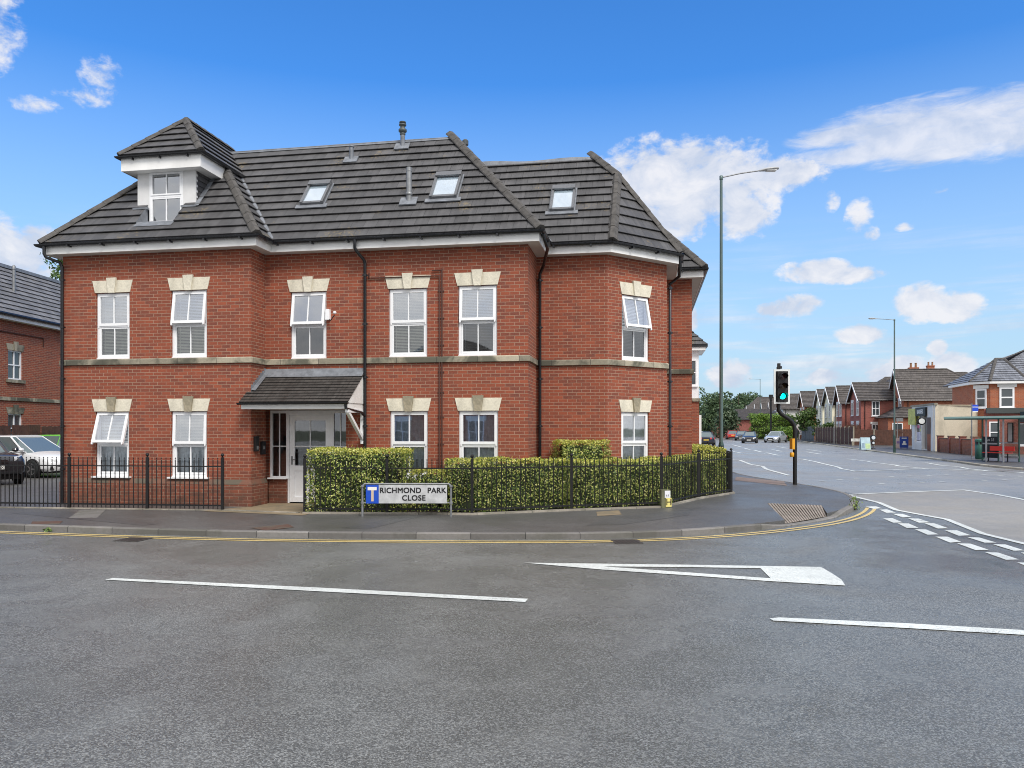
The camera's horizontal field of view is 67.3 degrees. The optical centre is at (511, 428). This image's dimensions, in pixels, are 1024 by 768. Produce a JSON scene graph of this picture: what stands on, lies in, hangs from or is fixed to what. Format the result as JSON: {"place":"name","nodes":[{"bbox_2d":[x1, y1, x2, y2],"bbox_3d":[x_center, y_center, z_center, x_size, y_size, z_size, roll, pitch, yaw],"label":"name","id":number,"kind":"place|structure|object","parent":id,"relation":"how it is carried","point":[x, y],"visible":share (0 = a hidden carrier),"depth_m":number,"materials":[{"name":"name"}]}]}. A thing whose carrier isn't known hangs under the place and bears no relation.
{"place":"outdoors","nodes":[
{"label":"outdoors","id":0,"kind":"place"},
{"bbox_2d":[0,473,850,531],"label":"pavement","id":1,"kind":"structure","parent":0,"point":[746,502],"depth_m":15.27,"materials":[{"name":"grey asphalt"}]},
{"bbox_2d":[0,440,24,483],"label":"car","id":2,"kind":"object","parent":1,"relation":"on","point":[5,452],"visible":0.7,"depth_m":23.81,"materials":[{"name":"black paint"}]},
{"bbox_2d":[0,263,59,434],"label":"apartment block","id":3,"kind":"structure","parent":1,"relation":"on","point":[29,348],"depth_m":32.79,"materials":[{"name":"red brick"}]},
{"bbox_2d":[8,350,20,379],"bbox_3d":[-20.508,-2.565,31.673,0.100,1.270,0.960,0,0,3],"label":"window","id":4,"kind":"structure","parent":3,"relation":"in","point":[14,357],"depth_m":31.69,"materials":[{"name":"white plastic"}]},
{"bbox_2d":[8,414,20,434],"bbox_3d":[-20.508,0.035,31.673,0.100,1.270,0.960,0,0,3],"label":"window","id":5,"kind":"structure","parent":3,"relation":"in","point":[13,419],"depth_m":31.66,"materials":[{"name":"white plastic"}]},
{"bbox_2d":[0,435,59,477],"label":"car","id":6,"kind":"object","parent":1,"relation":"on","point":[35,446],"visible":0.42,"depth_m":27.51,"materials":[{"name":"white paint"}]},
{"bbox_2d":[0,425,59,434],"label":"wooden fence","id":7,"kind":"object","parent":1,"relation":"on","point":[24,430],"visible":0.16,"depth_m":31.57,"materials":[{"name":"brown wood"}]},
{"bbox_2d":[31,521,61,523],"bbox_3d":[-8.622,1.746,14.261,0.756,0.001,0.484,0,0,0],"label":"pavement cover","id":8,"kind":"object","parent":1,"relation":"on","point":[46,522],"visible":1,"depth_m":14.25,"materials":[{"name":"metal"}]},
{"bbox_2d":[41,434,59,446],"bbox_3d":[-18.950,1.030,33.198,2.090,1.560,4.152,0,0,7],"label":"car","id":9,"kind":"object","parent":1,"relation":"on","point":[54,438],"visible":0.01,"depth_m":31.64,"materials":[{"name":"green paint"}]},
{"bbox_2d":[16,511,158,524],"bbox_3d":[-8.289,1.748,15.187,4.268,0.001,0.761,0,0,29],"label":"pavement patch","id":10,"kind":"object","parent":1,"relation":"on","point":[63,514],"visible":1,"depth_m":14.90,"materials":[{"name":"grey asphalt"}]},
{"bbox_2d":[69,509,105,517],"bbox_3d":[-8.662,1.746,15.716,0.507,0.001,1.708,0,0,-22],"label":"pavement cover","id":11,"kind":"object","parent":1,"relation":"on","point":[88,513],"visible":1,"depth_m":15.75,"materials":[{"name":"concrete"}]},
{"bbox_2d":[0,506,299,512],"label":"kerb","id":12,"kind":"structure","parent":1,"relation":"on","point":[148,509],"depth_m":16.56,"materials":[{"name":"concrete"}]},
{"bbox_2d":[0,453,223,509],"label":"railings","id":13,"kind":"object","parent":12,"relation":"on","point":[146,466],"visible":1,"depth_m":16.68,"materials":[{"name":"black metal"}]},
{"bbox_2d":[207,503,314,514],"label":"path","id":14,"kind":"structure","parent":1,"relation":"on","point":[292,507],"depth_m":16.74,"materials":[{"name":"beige concrete"}]},
{"bbox_2d":[253,524,292,529],"bbox_3d":[-4.150,1.746,13.584,0.514,0.001,0.726,0,0,43],"label":"pavement cover","id":15,"kind":"object","parent":1,"relation":"on","point":[273,527],"visible":1,"depth_m":13.53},
{"bbox_2d":[33,117,708,506],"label":"apartment building","id":16,"kind":"structure","parent":1,"relation":"on","point":[263,319],"depth_m":17.69,"materials":[{"name":"red brick"}]},
{"bbox_2d":[91,412,128,475],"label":"window","id":17,"kind":"structure","parent":16,"relation":"in","point":[111,429],"depth_m":17.91,"materials":[{"name":"white plastic"}]},
{"bbox_2d":[97,293,129,358],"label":"window","id":18,"kind":"structure","parent":16,"relation":"in","point":[113,308],"depth_m":17.90,"materials":[{"name":"white plastic"}]},
{"bbox_2d":[170,290,206,357],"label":"window","id":19,"kind":"structure","parent":16,"relation":"in","point":[189,308],"depth_m":17.56,"materials":[{"name":"white plastic"}]},
{"bbox_2d":[172,411,206,476],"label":"window","id":20,"kind":"structure","parent":16,"relation":"in","point":[189,433],"depth_m":17.57,"materials":[{"name":"white plastic"}]},
{"bbox_2d":[290,292,325,358],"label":"window","id":21,"kind":"structure","parent":16,"relation":"in","point":[307,320],"depth_m":18.69,"materials":[{"name":"white plastic"}]},
{"bbox_2d":[290,415,329,501],"bbox_3d":[-4.700,0.708,17.900,1.010,2.025,0.109,0,0,10],"label":"door","id":22,"kind":"structure","parent":16,"relation":"in","point":[296,471],"depth_m":17.96,"materials":[{"name":"white plastic"}]},
{"bbox_2d":[389,288,426,356],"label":"window","id":23,"kind":"structure","parent":16,"relation":"in","point":[408,307],"depth_m":17.37,"materials":[{"name":"white plastic"}]},
{"bbox_2d":[391,411,427,477],"bbox_3d":[-2.294,0.364,17.359,0.883,1.491,0.202,0,0,10],"label":"window","id":24,"kind":"structure","parent":16,"relation":"in","point":[409,429],"depth_m":17.38,"materials":[{"name":"white plastic"}]},
{"bbox_2d":[458,285,496,355],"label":"window","id":25,"kind":"structure","parent":16,"relation":"in","point":[477,304],"depth_m":17.11,"materials":[{"name":"white plastic"}]},
{"bbox_2d":[459,411,497,463],"bbox_3d":[-0.722,0.364,17.082,0.891,1.491,0.202,0,0,10],"label":"window","id":26,"kind":"structure","parent":16,"relation":"in","point":[478,430],"depth_m":17.11,"materials":[{"name":"white plastic"}]},
{"bbox_2d":[621,412,647,462],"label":"window","id":27,"kind":"structure","parent":16,"relation":"in","point":[634,425],"depth_m":18.46,"materials":[{"name":"white plastic"}]},
{"bbox_2d":[622,295,651,361],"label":"window","id":28,"kind":"structure","parent":16,"relation":"in","point":[636,320],"depth_m":18.55,"materials":[{"name":"white plastic"}]},
{"bbox_2d":[343,515,424,528],"bbox_3d":[-2.356,1.748,14.488,0.514,0.001,2.305,0,0,20],"label":"pavement patch","id":29,"kind":"object","parent":1,"relation":"on","point":[373,524],"visible":1,"depth_m":14.27,"materials":[{"name":"grey asphalt"}]},
{"bbox_2d":[361,483,452,515],"bbox_3d":[-2.095,1.444,15.296,1.828,0.712,0.073,0,0,0],"label":"street name sign","id":30,"kind":"object","parent":1,"relation":"on","point":[406,492],"visible":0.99,"depth_m":15.27,"materials":[{"name":"metal"}]},
{"bbox_2d":[303,442,732,512],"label":"railings","id":31,"kind":"object","parent":1,"relation":"on","point":[728,457],"visible":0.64,"depth_m":16.37,"materials":[{"name":"black metal"}]},
{"bbox_2d":[302,486,734,514],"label":"kerb","id":32,"kind":"structure","parent":1,"relation":"on","point":[528,511],"depth_m":15.85,"materials":[{"name":"concrete"}]},
{"bbox_2d":[318,491,725,512],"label":"soil","id":33,"kind":"structure","parent":1,"relation":"on","point":[532,509],"depth_m":16.31,"materials":[{"name":"brown soil"}]},
{"bbox_2d":[304,446,414,511],"bbox_3d":[-3.179,1.061,16.293,2.177,1.422,1.298,0,0,0],"label":"hedge","id":34,"kind":"object","parent":33,"relation":"on","point":[364,454],"visible":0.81,"depth_m":15.86,"materials":[{"name":"green plant"}]},
{"bbox_2d":[410,469,449,511],"bbox_3d":[-1.727,1.292,16.384,0.790,0.958,0.896,0,0,6],"label":"hedge","id":35,"kind":"object","parent":33,"relation":"on","point":[428,481],"visible":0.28,"depth_m":16.10,"materials":[{"name":"green plant"}]},
{"bbox_2d":[443,455,569,511],"bbox_3d":[-0.186,1.176,16.553,2.813,1.191,1.249,0,0,-16],"label":"hedge","id":36,"kind":"object","parent":33,"relation":"on","point":[459,480],"visible":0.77,"depth_m":16.17,"materials":[{"name":"green plant"}]},
{"bbox_2d":[550,439,611,501],"bbox_3d":[1.573,0.999,17.586,1.252,1.546,0.965,0,0,-14],"label":"hedge","id":37,"kind":"object","parent":33,"relation":"on","point":[581,451],"visible":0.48,"depth_m":17.33,"materials":[{"name":"green plant"}]},
{"bbox_2d":[556,453,723,507],"bbox_3d":[3.510,1.196,18.537,5.979,1.151,1.723,0,0,-43],"label":"hedge","id":38,"kind":"object","parent":33,"relation":"on","point":[656,483],"visible":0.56,"depth_m":17.19,"materials":[{"name":"green plant"}]},
{"bbox_2d":[692,443,727,490],"bbox_3d":[5.601,1.115,22.993,1.077,1.312,3.745,0,0,5],"label":"hedge","id":39,"kind":"object","parent":33,"relation":"on","point":[706,449],"visible":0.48,"depth_m":21.29,"materials":[{"name":"green plant"}]},
{"bbox_2d":[596,510,620,515],"bbox_3d":[1.994,1.746,15.839,0.503,0.001,1.136,0,0,5],"label":"pavement cover","id":40,"kind":"object","parent":1,"relation":"on","point":[605,513],"visible":1,"depth_m":15.75,"materials":[{"name":"beige concrete"}]},
{"bbox_2d":[589,509,692,524],"bbox_3d":[2.647,1.748,15.217,3.750,0.001,0.882,0,0,-45],"label":"pavement patch","id":41,"kind":"object","parent":1,"relation":"on","point":[622,520],"visible":1,"depth_m":15.07,"materials":[{"name":"grey asphalt"}]},
{"bbox_2d":[659,489,671,507],"bbox_3d":[3.388,1.562,16.975,0.240,0.415,0.121,0,0,-14],"label":"hydrant post","id":42,"kind":"object","parent":1,"relation":"on","point":[665,500],"visible":0.99,"depth_m":16.93,"materials":[{"name":"concrete"}]},
{"bbox_2d":[692,331,707,444],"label":"bay house","id":43,"kind":"structure","parent":1,"relation":"on","point":[699,345],"depth_m":38.70,"materials":[{"name":"white paint"}]},
{"bbox_2d":[692,360,697,386],"bbox_3d":[9.109,-2.765,38.680,0.470,1.370,0.100,0,0,10],"label":"window","id":44,"kind":"structure","parent":43,"relation":"in","point":[694,362],"depth_m":38.67,"materials":[{"name":"white plastic"}]},
{"bbox_2d":[718,167,778,446],"bbox_3d":[7.692,-3.343,25.000,1.957,10.286,0.280,0,0,0],"label":"lamp post","id":45,"kind":"object","parent":1,"relation":"on","point":[767,169],"visible":0.85,"depth_m":24.96,"materials":[{"name":"grey metal"}]},
{"bbox_2d":[735,477,786,485],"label":"tactile paving","id":46,"kind":"structure","parent":1,"relation":"on","point":[760,481],"depth_m":25.23,"materials":[{"name":"beige concrete"}]},
{"bbox_2d":[774,363,796,484],"bbox_3d":[8.482,-0.110,23.769,0.768,3.820,0.500,0,0,0],"label":"traffic light","id":47,"kind":"object","parent":1,"relation":"on","point":[781,386],"visible":0.98,"depth_m":23.78,"materials":[{"name":"black paint"}]},
{"bbox_2d":[767,503,826,523],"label":"tactile paving","id":48,"kind":"structure","parent":1,"relation":"on","point":[789,513],"depth_m":16.42,"materials":[{"name":"beige concrete"}]},
{"bbox_2d":[0,493,1023,767],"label":"road","id":49,"kind":"structure","parent":0,"point":[568,667],"depth_m":6.32,"materials":[{"name":"grey asphalt"}]},
{"bbox_2d":[40,252,62,280],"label":"tree","id":50,"kind":"object","parent":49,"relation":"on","point":[56,274],"visible":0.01,"depth_m":46.42,"materials":[{"name":"green plant"}]},
{"bbox_2d":[113,537,152,541],"bbox_3d":[-6.285,1.845,12.764,0.450,0.011,0.420,0,0,10],"label":"gully cover","id":51,"kind":"object","parent":49,"relation":"on","point":[133,539],"visible":1,"depth_m":12.73,"materials":[{"name":"metal"}]},
{"bbox_2d":[106,578,526,601],"bbox_3d":[-2.387,1.842,8.837,5.234,0.001,0.185,0,0,14],"label":"road marking","id":52,"kind":"object","parent":49,"relation":"on","point":[357,591],"visible":1,"depth_m":8.73,"materials":[{"name":"white paint"}]},
{"bbox_2d":[0,472,855,538],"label":"kerb","id":53,"kind":"structure","parent":49,"relation":"on","point":[847,509],"depth_m":13.09,"materials":[{"name":"concrete"}]},
{"bbox_2d":[0,508,868,540],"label":"road marking","id":54,"kind":"object","parent":49,"relation":"on","point":[864,511],"visible":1,"depth_m":13.10,"materials":[{"name":"yellow paint"}]},
{"bbox_2d":[0,509,875,542],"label":"road marking","id":55,"kind":"object","parent":49,"relation":"on","point":[871,512],"visible":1,"depth_m":12.75,"materials":[{"name":"yellow paint"}]},
{"bbox_2d":[611,539,642,543],"bbox_3d":[1.867,1.845,12.524,0.450,0.011,0.420,0,0,-4],"label":"gully cover","id":56,"kind":"object","parent":49,"relation":"on","point":[628,541],"visible":1,"depth_m":12.49,"materials":[{"name":"metal"}]},
{"bbox_2d":[534,563,844,584],"bbox_3d":[2.079,1.842,9.809,3.962,0.001,1.222,0,0,6],"label":"road marking","id":57,"kind":"object","parent":49,"relation":"on","point":[812,575],"visible":1,"depth_m":9.89,"materials":[{"name":"white paint"}]},
{"bbox_2d":[746,413,773,438],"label":"hedge","id":58,"kind":"object","parent":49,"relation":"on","point":[759,423],"visible":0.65,"depth_m":127.14,"materials":[{"name":"green plant"}]},
{"bbox_2d":[776,393,799,438],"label":"house","id":59,"kind":"structure","parent":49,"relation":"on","point":[791,408],"depth_m":125.98,"materials":[{"name":"tile"}]},
{"bbox_2d":[797,391,815,439],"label":"house","id":60,"kind":"structure","parent":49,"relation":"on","point":[805,399],"depth_m":118.54,"materials":[{"name":"orange brick"}]},
{"bbox_2d":[813,389,823,426],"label":"house","id":61,"kind":"structure","parent":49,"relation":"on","point":[818,401],"depth_m":109.03,"materials":[{"name":"beige paint"}]},
{"bbox_2d":[821,387,835,426],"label":"house","id":62,"kind":"structure","parent":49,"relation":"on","point":[826,403],"depth_m":100.92,"materials":[{"name":"beige paint"}]},
{"bbox_2d":[832,385,849,426],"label":"house","id":63,"kind":"structure","parent":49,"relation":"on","point":[842,406],"depth_m":92.27,"materials":[{"name":"brick"}]},
{"bbox_2d":[846,363,918,429],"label":"house","id":64,"kind":"structure","parent":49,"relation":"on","point":[869,402],"depth_m":84.16,"materials":[{"name":"brick"}]},
{"bbox_2d":[871,401,879,416],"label":"window","id":65,"kind":"structure","parent":64,"relation":"in","point":[875,404],"depth_m":83.62,"materials":[{"name":"white plastic"}]},
{"bbox_2d":[770,617,1023,634],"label":"road marking","id":66,"kind":"object","parent":49,"relation":"on","point":[942,627],"visible":1,"depth_m":7.18,"materials":[{"name":"white paint"}]},
{"bbox_2d":[798,441,1023,469],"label":"kerb","id":67,"kind":"structure","parent":49,"relation":"on","point":[986,465],"depth_m":43.91,"materials":[{"name":"grey concrete"}]},
{"bbox_2d":[875,368,961,437],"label":"house","id":68,"kind":"structure","parent":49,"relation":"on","point":[917,386],"depth_m":80.90,"materials":[{"name":"grey tile"}]},
{"bbox_2d":[892,423,902,437],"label":"window","id":69,"kind":"structure","parent":68,"relation":"in","point":[900,425],"depth_m":79.09,"materials":[{"name":"white plastic"}]},
{"bbox_2d":[853,490,1023,541],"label":"road surfacing","id":70,"kind":"structure","parent":49,"relation":"on","point":[998,515],"depth_m":17.90,"materials":[{"name":"grey asphalt"}]},
{"bbox_2d":[850,490,1023,499],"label":"road marking","id":71,"kind":"object","parent":70,"relation":"on","point":[947,490],"visible":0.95,"depth_m":22.00,"materials":[{"name":"white paint"}]},
{"bbox_2d":[851,495,1023,543],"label":"road marking","id":72,"kind":"object","parent":70,"relation":"on","point":[954,522],"visible":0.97,"depth_m":15.03,"materials":[{"name":"white paint"}]},
{"bbox_2d":[958,543,987,549],"bbox_3d":[7.171,1.842,11.955,0.207,0.001,0.703,0,0,9],"label":"road marking","id":73,"kind":"object","parent":49,"relation":"on","point":[972,546],"visible":1,"depth_m":11.98,"materials":[{"name":"white paint"}]},
{"bbox_2d":[942,350,1023,438],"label":"house","id":74,"kind":"structure","parent":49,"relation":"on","point":[996,383],"depth_m":58.81,"materials":[{"name":"orange brick"}]},
{"bbox_2d":[975,389,986,408],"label":"window","id":75,"kind":"structure","parent":74,"relation":"in","point":[980,394],"depth_m":58.79,"materials":[{"name":"white plastic"}]},
{"bbox_2d":[999,387,1013,407],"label":"window","id":76,"kind":"structure","parent":74,"relation":"in","point":[1006,394],"depth_m":57.99,"materials":[{"name":"white plastic"}]},
{"bbox_2d":[986,552,1015,559],"bbox_3d":[7.072,1.842,11.096,0.192,0.001,0.681,0,0,9],"label":"road marking","id":77,"kind":"object","parent":49,"relation":"on","point":[1003,556],"visible":1,"depth_m":11.09,"materials":[{"name":"white paint"}]},
{"bbox_2d":[994,544,1021,550],"bbox_3d":[7.691,1.842,11.893,0.190,0.001,0.664,0,0,8],"label":"road marking","id":78,"kind":"object","parent":49,"relation":"on","point":[1009,547],"visible":1,"depth_m":11.88,"materials":[{"name":"white paint"}]},
{"bbox_2d":[0,0,1023,406],"label":"sky","id":79,"kind":"structure","parent":0,"point":[893,130],"materials":[{"name":"blue"}]},
{"bbox_2d":[704,438,1023,497],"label":"road","id":80,"kind":"structure","parent":0,"point":[860,479],"depth_m":32.84,"materials":[{"name":"grey asphalt"}]},
{"bbox_2d":[699,404,709,431],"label":"conifer","id":81,"kind":"object","parent":80,"relation":"on","point":[701,408],"visible":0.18,"depth_m":149.62,"materials":[{"name":"green plant"}]},
{"bbox_2d":[701,432,715,445],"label":"car","id":82,"kind":"object","parent":80,"relation":"on","point":[706,437],"visible":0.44,"depth_m":79.88,"materials":[{"name":"black paint"}]},
{"bbox_2d":[701,391,718,437],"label":"conifer","id":83,"kind":"object","parent":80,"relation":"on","point":[710,414],"visible":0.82,"depth_m":139.09,"materials":[{"name":"green plant"}]},
{"bbox_2d":[713,404,741,438],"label":"tree","id":84,"kind":"object","parent":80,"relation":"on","point":[730,416],"visible":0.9,"depth_m":131.11,"materials":[{"name":"green plant"}]},
{"bbox_2d":[725,430,736,438],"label":"car","id":85,"kind":"object","parent":80,"relation":"on","point":[731,434],"visible":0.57,"depth_m":126.27,"materials":[{"name":"red paint"}]},
{"bbox_2d":[741,431,757,442],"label":"car","id":86,"kind":"object","parent":80,"relation":"on","point":[749,436],"visible":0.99,"depth_m":95.73,"materials":[{"name":"black paint"}]},
{"bbox_2d":[744,397,773,408],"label":"house","id":87,"kind":"structure","parent":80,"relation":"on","point":[758,400],"depth_m":190.16,"materials":[{"name":"tile"}]},
{"bbox_2d":[764,431,787,442],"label":"car","id":88,"kind":"object","parent":80,"relation":"on","point":[778,436],"visible":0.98,"depth_m":99.10,"materials":[{"name":"silver metal"}]},
{"bbox_2d":[794,407,820,440],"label":"shrub","id":89,"kind":"object","parent":80,"relation":"on","point":[808,417],"visible":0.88,"depth_m":103.65,"materials":[{"name":"green plant"}]},
{"bbox_2d":[797,439,1023,467],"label":"pavement","id":90,"kind":"structure","parent":0,"point":[1012,462],"depth_m":49.48,"materials":[{"name":"grey asphalt"}]},
{"bbox_2d":[701,409,772,437],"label":"house","id":91,"kind":"structure","parent":90,"relation":"on","point":[744,423],"depth_m":148.73,"materials":[{"name":"brick"}]},
{"bbox_2d":[766,413,797,430],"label":"hedge","id":92,"kind":"object","parent":90,"relation":"on","point":[778,420],"visible":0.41,"depth_m":123.28,"materials":[{"name":"green plant"}]},
{"bbox_2d":[775,426,798,440],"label":"hedge","id":93,"kind":"object","parent":90,"relation":"on","point":[788,431],"visible":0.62,"depth_m":111.33,"materials":[{"name":"green plant"}]},
{"bbox_2d":[801,426,813,440],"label":"wooden fence","id":94,"kind":"object","parent":90,"relation":"on","point":[807,435],"visible":0.84,"depth_m":102.57,"materials":[{"name":"wood"}]},
{"bbox_2d":[815,426,853,444],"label":"wooden fence","id":95,"kind":"object","parent":90,"relation":"on","point":[844,435],"visible":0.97,"depth_m":85.69,"materials":[{"name":"wood"}]},
{"bbox_2d":[859,437,870,449],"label":"pavement board","id":96,"kind":"object","parent":90,"relation":"on","point":[864,443],"visible":1,"depth_m":63.15,"materials":[{"name":"white plastic"}]},
{"bbox_2d":[868,318,895,452],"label":"lamp post","id":97,"kind":"object","parent":90,"relation":"on","point":[894,443],"visible":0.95,"depth_m":54.85,"materials":[{"name":"grey metal"}]},
{"bbox_2d":[853,429,911,445],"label":"fence","id":98,"kind":"object","parent":90,"relation":"on","point":[884,437],"visible":0.6,"depth_m":78.05,"materials":[{"name":"wood"}]},
{"bbox_2d":[900,437,907,448],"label":"notice board","id":99,"kind":"object","parent":90,"relation":"on","point":[903,442],"visible":0.88,"depth_m":64.66,"materials":[{"name":"blue"}]},
{"bbox_2d":[908,403,977,450],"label":"shop","id":100,"kind":"structure","parent":90,"relation":"on","point":[928,422],"depth_m":59.02,"materials":[{"name":"paint"}]},
{"bbox_2d":[971,404,977,458],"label":"bus stop","id":101,"kind":"object","parent":90,"relation":"on","point":[974,408],"visible":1,"depth_m":43.48,"materials":[{"name":"metal"}]},
{"bbox_2d":[974,439,984,458],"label":"litter bin","id":102,"kind":"object","parent":90,"relation":"on","point":[977,448],"visible":0.63,"depth_m":43.74,"materials":[{"name":"green"}]},
{"bbox_2d":[944,416,1023,461],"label":"bus shelter","id":103,"kind":"object","parent":90,"relation":"on","point":[991,447],"visible":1,"depth_m":40.56,"materials":[{"name":"teal"}]},
{"bbox_2d":[984,408,1023,453],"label":"shop","id":104,"kind":"structure","parent":90,"relation":"on","point":[992,428],"depth_m":51.69,"materials":[{"name":"brick"}]},
{"bbox_2d":[989,422,1000,443],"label":"window","id":105,"kind":"structure","parent":104,"relation":"in","point":[993,426],"depth_m":51.92,"materials":[{"name":"white plastic"}]},
{"bbox_2d":[1020,423,1023,445],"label":"window","id":106,"kind":"structure","parent":104,"relation":"in","point":[1021,424],"depth_m":51.67,"materials":[{"name":"white plastic"}]},
{"bbox_2d":[936,435,979,455],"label":"garden wall","id":107,"kind":"structure","parent":0,"point":[959,445],"depth_m":52.95,"materials":[{"name":"red brick"}]},
{"label":"ground","id":108,"kind":"structure","parent":0,"visible":0},
{"bbox_2d":[699,387,724,405],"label":"pine tree","id":109,"kind":"object","parent":108,"relation":"on","point":[706,397],"visible":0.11,"depth_m":229.36,"materials":[{"name":"green plant"}]},
{"bbox_2d":[723,391,757,409],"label":"pine tree","id":110,"kind":"object","parent":108,"relation":"on","point":[738,406],"visible":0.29,"depth_m":233.66,"materials":[{"name":"green plant"}]},
{"bbox_2d":[729,393,752,402],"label":"pine tree","id":111,"kind":"object","parent":108,"relation":"on","point":[734,399],"visible":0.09,"depth_m":242.55,"materials":[{"name":"green plant"}]},
{"bbox_2d":[769,395,772,431],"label":"signal pole","id":112,"kind":"object","parent":108,"relation":"on","point":[770,396],"visible":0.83,"depth_m":119.89,"materials":[{"name":"black metal"}]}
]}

